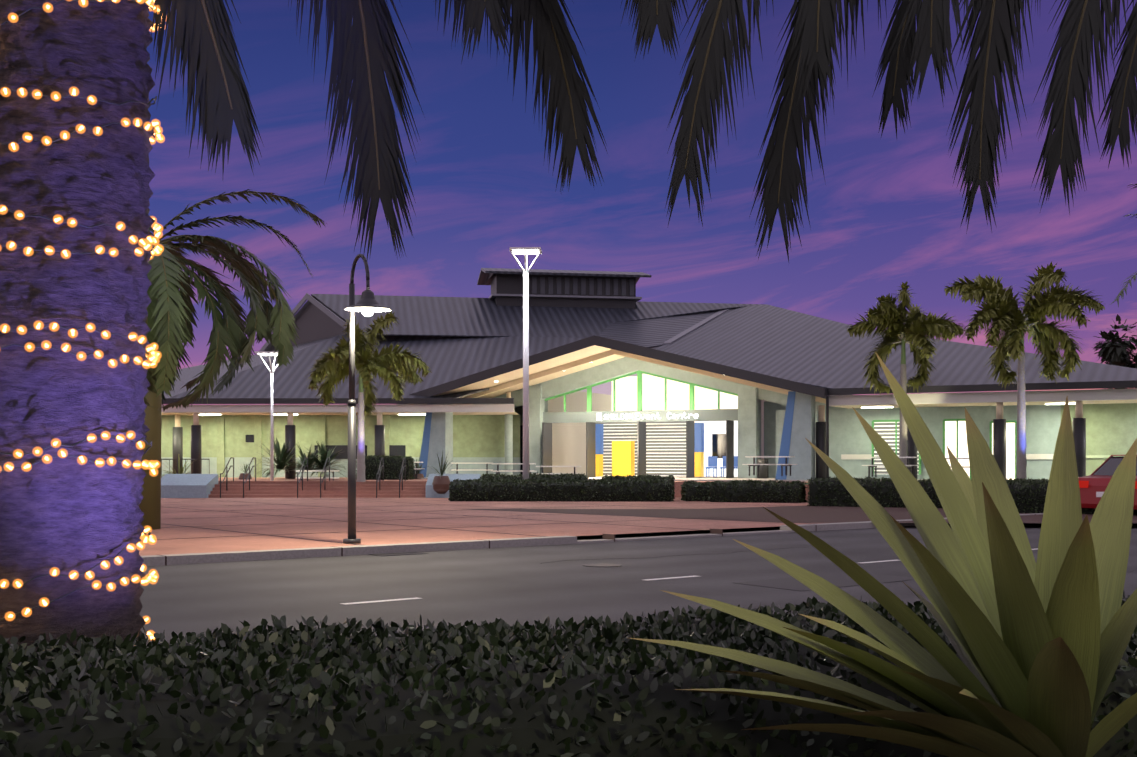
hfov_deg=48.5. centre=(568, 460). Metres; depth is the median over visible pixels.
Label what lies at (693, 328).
hip cap
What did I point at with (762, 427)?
post
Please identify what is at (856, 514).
curb
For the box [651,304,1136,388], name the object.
roof
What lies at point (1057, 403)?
tube
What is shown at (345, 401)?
verandah gutter
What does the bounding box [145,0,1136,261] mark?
palm fronds
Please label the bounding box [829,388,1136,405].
verandah beam
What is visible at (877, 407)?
tube
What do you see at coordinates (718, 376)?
soffit
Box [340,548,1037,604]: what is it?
lane marks
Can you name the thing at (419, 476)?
pot plant
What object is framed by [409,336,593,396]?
porch fascia
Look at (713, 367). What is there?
porch fascia
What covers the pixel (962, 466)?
picnic table
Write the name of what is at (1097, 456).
band wall
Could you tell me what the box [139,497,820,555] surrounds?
plaza
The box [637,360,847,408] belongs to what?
portal beam
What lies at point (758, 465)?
picnic table
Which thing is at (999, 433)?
columns
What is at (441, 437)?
pylon
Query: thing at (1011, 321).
foxtail palm
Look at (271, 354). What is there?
led lamp post
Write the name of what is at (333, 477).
picnic table
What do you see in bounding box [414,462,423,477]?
picnic table
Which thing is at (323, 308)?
barge boards
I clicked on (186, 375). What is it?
roof end
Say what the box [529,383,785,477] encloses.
portal columns
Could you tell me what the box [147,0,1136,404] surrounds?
sky
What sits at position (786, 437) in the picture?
column
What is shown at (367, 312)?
gooseneck lamp globe
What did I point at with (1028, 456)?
band wall
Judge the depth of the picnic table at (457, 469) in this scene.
54.77 m
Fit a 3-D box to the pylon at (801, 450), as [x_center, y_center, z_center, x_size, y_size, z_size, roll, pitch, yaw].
[9.394,-1.019,52.290,1.500,3.640,0.700,0,0,24]
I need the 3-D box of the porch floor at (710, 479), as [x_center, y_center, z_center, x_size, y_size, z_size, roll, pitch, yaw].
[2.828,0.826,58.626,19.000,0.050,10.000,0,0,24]
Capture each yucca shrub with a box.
[161,458,195,475]
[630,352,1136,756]
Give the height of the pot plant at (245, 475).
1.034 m
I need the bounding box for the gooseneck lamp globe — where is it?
[362,308,373,316]
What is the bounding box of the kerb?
[141,513,1042,566]
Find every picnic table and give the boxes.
[295,470,338,480]
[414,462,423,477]
[451,463,492,473]
[491,463,536,473]
[536,466,582,474]
[742,456,797,475]
[862,457,917,476]
[946,458,969,467]
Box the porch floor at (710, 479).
[421,477,808,481]
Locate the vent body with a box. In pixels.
[491,274,635,308]
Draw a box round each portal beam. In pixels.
[494,357,638,407]
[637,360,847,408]
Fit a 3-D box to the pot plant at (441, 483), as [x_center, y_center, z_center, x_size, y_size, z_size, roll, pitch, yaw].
[-4.941,0.420,50.393,1.666,1.802,1.568,0,0,-45]
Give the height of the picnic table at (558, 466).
0.775 m
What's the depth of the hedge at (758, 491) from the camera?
44.48 m
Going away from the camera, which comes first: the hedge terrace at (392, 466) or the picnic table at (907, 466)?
the picnic table at (907, 466)
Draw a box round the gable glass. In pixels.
[545,373,737,411]
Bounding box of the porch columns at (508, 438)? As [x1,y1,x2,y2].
[505,392,512,475]
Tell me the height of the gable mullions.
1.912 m
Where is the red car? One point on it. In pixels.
(1093, 485)
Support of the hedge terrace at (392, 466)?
on the terrace at (344, 480)
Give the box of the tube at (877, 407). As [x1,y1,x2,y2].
[861,406,892,407]
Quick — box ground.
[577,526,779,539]
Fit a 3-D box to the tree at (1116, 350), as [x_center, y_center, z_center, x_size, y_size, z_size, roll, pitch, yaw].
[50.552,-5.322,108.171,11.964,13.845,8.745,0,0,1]
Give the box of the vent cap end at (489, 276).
[486,273,493,282]
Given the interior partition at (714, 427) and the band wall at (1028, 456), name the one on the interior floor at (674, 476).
the interior partition at (714, 427)
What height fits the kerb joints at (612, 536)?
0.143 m
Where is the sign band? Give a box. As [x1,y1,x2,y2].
[543,409,737,422]
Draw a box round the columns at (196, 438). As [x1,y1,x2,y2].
[173,412,384,478]
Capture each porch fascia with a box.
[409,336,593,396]
[594,335,839,398]
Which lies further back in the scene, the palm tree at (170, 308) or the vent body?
the vent body
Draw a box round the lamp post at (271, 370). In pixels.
[255,351,278,480]
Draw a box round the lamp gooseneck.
[343,254,390,543]
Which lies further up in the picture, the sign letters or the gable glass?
the gable glass
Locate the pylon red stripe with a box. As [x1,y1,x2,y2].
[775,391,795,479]
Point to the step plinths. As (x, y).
(187, 485)
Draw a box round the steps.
[208,484,425,497]
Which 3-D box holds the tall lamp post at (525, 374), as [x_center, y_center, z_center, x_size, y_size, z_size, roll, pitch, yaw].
[-1.586,-3.181,47.052,1.155,9.324,1.155,0,0,1]
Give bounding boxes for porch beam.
[461,349,615,397]
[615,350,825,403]
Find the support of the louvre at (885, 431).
attached to the door frames at (991, 422)
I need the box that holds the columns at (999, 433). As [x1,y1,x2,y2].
[816,401,1085,479]
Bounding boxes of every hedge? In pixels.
[0,590,1136,756]
[448,478,673,501]
[478,472,588,480]
[602,474,674,498]
[680,480,716,500]
[707,479,807,502]
[807,476,1048,507]
[1006,479,1136,514]
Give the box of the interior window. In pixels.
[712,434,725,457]
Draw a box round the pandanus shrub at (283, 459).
[251,437,347,478]
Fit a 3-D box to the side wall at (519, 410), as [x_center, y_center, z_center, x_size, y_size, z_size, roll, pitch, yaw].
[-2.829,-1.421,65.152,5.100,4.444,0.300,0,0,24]
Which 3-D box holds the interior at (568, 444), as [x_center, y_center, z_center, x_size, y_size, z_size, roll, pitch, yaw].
[0.469,-1.399,65.520,2.891,4.400,6.812,0,0,1]
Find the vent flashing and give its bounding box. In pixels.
[489,294,641,301]
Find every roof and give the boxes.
[311,294,765,337]
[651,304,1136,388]
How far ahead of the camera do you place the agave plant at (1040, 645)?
2.97 m
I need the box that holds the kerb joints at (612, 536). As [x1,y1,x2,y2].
[160,514,1035,565]
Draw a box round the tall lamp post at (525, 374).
[509,247,541,479]
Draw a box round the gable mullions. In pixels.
[545,370,737,411]
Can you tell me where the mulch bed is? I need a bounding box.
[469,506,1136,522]
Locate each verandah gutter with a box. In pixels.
[162,398,513,403]
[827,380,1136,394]
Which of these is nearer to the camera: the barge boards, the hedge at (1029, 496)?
the hedge at (1029, 496)
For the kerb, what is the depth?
22.06 m
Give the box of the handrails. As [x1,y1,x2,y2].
[220,457,405,497]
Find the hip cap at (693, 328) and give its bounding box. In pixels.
[663,308,731,343]
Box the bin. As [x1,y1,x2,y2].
[757,459,767,477]
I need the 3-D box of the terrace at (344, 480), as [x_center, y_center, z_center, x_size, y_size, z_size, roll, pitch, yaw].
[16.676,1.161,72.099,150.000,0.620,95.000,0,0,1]
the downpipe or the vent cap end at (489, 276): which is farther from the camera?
the vent cap end at (489, 276)
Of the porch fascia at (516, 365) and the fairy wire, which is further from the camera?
the porch fascia at (516, 365)
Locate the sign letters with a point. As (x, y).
(599, 416)
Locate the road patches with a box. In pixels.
[546,547,1134,590]
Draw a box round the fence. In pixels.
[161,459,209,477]
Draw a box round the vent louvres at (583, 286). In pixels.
[532,277,633,295]
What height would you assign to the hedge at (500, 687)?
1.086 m
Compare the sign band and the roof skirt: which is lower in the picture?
the sign band
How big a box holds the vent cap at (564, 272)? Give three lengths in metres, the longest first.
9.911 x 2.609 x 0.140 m
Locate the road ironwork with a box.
[369,552,621,566]
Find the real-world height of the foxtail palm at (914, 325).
7.711 m
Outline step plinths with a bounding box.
[161,474,480,497]
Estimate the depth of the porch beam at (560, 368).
58.38 m
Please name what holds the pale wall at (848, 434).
on the verandah floor
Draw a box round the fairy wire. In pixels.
[0,0,156,642]
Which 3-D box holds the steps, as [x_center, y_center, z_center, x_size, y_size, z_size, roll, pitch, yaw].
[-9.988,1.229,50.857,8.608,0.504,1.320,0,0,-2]
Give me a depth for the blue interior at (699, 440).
61.12 m
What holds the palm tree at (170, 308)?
on the plaza
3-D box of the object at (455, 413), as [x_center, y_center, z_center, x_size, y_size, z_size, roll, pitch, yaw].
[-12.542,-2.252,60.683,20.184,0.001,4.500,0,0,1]
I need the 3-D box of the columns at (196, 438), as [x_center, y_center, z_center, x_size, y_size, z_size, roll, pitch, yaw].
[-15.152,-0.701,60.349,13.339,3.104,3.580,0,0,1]
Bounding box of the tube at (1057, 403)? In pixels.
[1046,403,1074,404]
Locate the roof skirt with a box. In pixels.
[170,334,583,397]
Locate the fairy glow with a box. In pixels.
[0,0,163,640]
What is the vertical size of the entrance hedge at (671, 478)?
1.044 m
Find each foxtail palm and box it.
[304,311,431,481]
[847,281,964,464]
[944,261,1104,479]
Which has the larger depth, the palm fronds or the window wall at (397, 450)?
the window wall at (397, 450)
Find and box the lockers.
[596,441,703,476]
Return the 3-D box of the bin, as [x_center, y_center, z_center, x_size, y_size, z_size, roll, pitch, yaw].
[8.646,0.376,56.201,0.500,0.850,0.500,0,0,1]
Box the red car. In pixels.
[1078,454,1136,509]
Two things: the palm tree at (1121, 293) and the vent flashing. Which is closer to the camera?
the palm tree at (1121, 293)
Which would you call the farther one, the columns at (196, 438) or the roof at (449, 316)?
the roof at (449, 316)
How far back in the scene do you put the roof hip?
71.38 m
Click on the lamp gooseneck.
(367, 299)
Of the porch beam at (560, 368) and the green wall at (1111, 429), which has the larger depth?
the porch beam at (560, 368)
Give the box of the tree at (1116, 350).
[1092,314,1136,388]
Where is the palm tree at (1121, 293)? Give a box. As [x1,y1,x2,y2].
[1110,184,1136,307]
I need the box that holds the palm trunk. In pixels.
[0,0,155,651]
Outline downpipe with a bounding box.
[826,396,828,477]
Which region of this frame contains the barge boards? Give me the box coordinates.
[257,293,346,354]
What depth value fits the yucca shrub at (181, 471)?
52.35 m
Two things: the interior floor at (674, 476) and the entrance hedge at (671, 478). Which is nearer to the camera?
the entrance hedge at (671, 478)
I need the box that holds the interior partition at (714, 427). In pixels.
[699,421,737,476]
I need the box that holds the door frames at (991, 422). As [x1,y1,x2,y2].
[872,419,1016,478]
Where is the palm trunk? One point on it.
(65, 515)
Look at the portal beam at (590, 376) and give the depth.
60.70 m
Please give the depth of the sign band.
59.52 m
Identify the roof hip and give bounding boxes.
[599,310,719,347]
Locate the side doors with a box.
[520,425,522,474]
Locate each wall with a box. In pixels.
[161,415,519,477]
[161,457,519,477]
[246,435,405,458]
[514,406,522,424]
[776,405,1060,479]
[841,454,1053,458]
[1061,403,1136,475]
[1086,455,1114,457]
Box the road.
[140,523,1136,645]
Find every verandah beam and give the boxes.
[161,404,513,412]
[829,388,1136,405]
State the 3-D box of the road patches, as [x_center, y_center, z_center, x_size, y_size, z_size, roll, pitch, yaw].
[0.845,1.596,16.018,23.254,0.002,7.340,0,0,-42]
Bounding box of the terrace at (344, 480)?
[218,477,809,498]
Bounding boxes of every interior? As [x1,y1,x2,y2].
[552,423,585,474]
[596,423,737,476]
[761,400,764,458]
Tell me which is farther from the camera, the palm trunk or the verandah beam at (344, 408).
the verandah beam at (344, 408)
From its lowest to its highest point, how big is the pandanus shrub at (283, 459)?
2.197 m
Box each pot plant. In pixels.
[238,464,253,479]
[413,456,426,478]
[424,452,463,493]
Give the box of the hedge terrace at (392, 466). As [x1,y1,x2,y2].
[356,455,415,479]
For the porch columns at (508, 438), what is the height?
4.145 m
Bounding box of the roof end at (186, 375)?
[164,334,342,397]
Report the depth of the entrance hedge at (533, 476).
48.36 m
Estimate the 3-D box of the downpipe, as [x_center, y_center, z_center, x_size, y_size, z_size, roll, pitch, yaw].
[10.539,-0.907,51.421,0.111,3.416,0.111,0,0,24]
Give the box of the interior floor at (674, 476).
[596,476,737,477]
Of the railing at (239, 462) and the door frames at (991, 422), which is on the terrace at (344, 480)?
the railing at (239, 462)
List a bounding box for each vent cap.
[477,270,639,284]
[481,268,650,277]
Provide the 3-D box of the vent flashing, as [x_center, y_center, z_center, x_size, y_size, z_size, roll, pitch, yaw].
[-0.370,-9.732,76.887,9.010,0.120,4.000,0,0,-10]
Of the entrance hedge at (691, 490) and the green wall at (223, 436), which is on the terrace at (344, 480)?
the green wall at (223, 436)
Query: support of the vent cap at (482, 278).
on the vent body
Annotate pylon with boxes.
[426,412,452,476]
[786,392,814,479]
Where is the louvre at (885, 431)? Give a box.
[874,422,918,473]
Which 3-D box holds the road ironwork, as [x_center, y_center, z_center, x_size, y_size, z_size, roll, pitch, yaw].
[-0.809,1.594,16.217,3.913,0.006,11.846,0,0,-7]
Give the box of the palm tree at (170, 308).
[138,189,326,529]
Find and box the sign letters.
[597,412,697,420]
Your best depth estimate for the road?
16.56 m
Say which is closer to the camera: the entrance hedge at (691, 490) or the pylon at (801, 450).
the entrance hedge at (691, 490)
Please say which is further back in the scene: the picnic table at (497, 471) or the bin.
the bin
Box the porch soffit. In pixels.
[435,345,624,397]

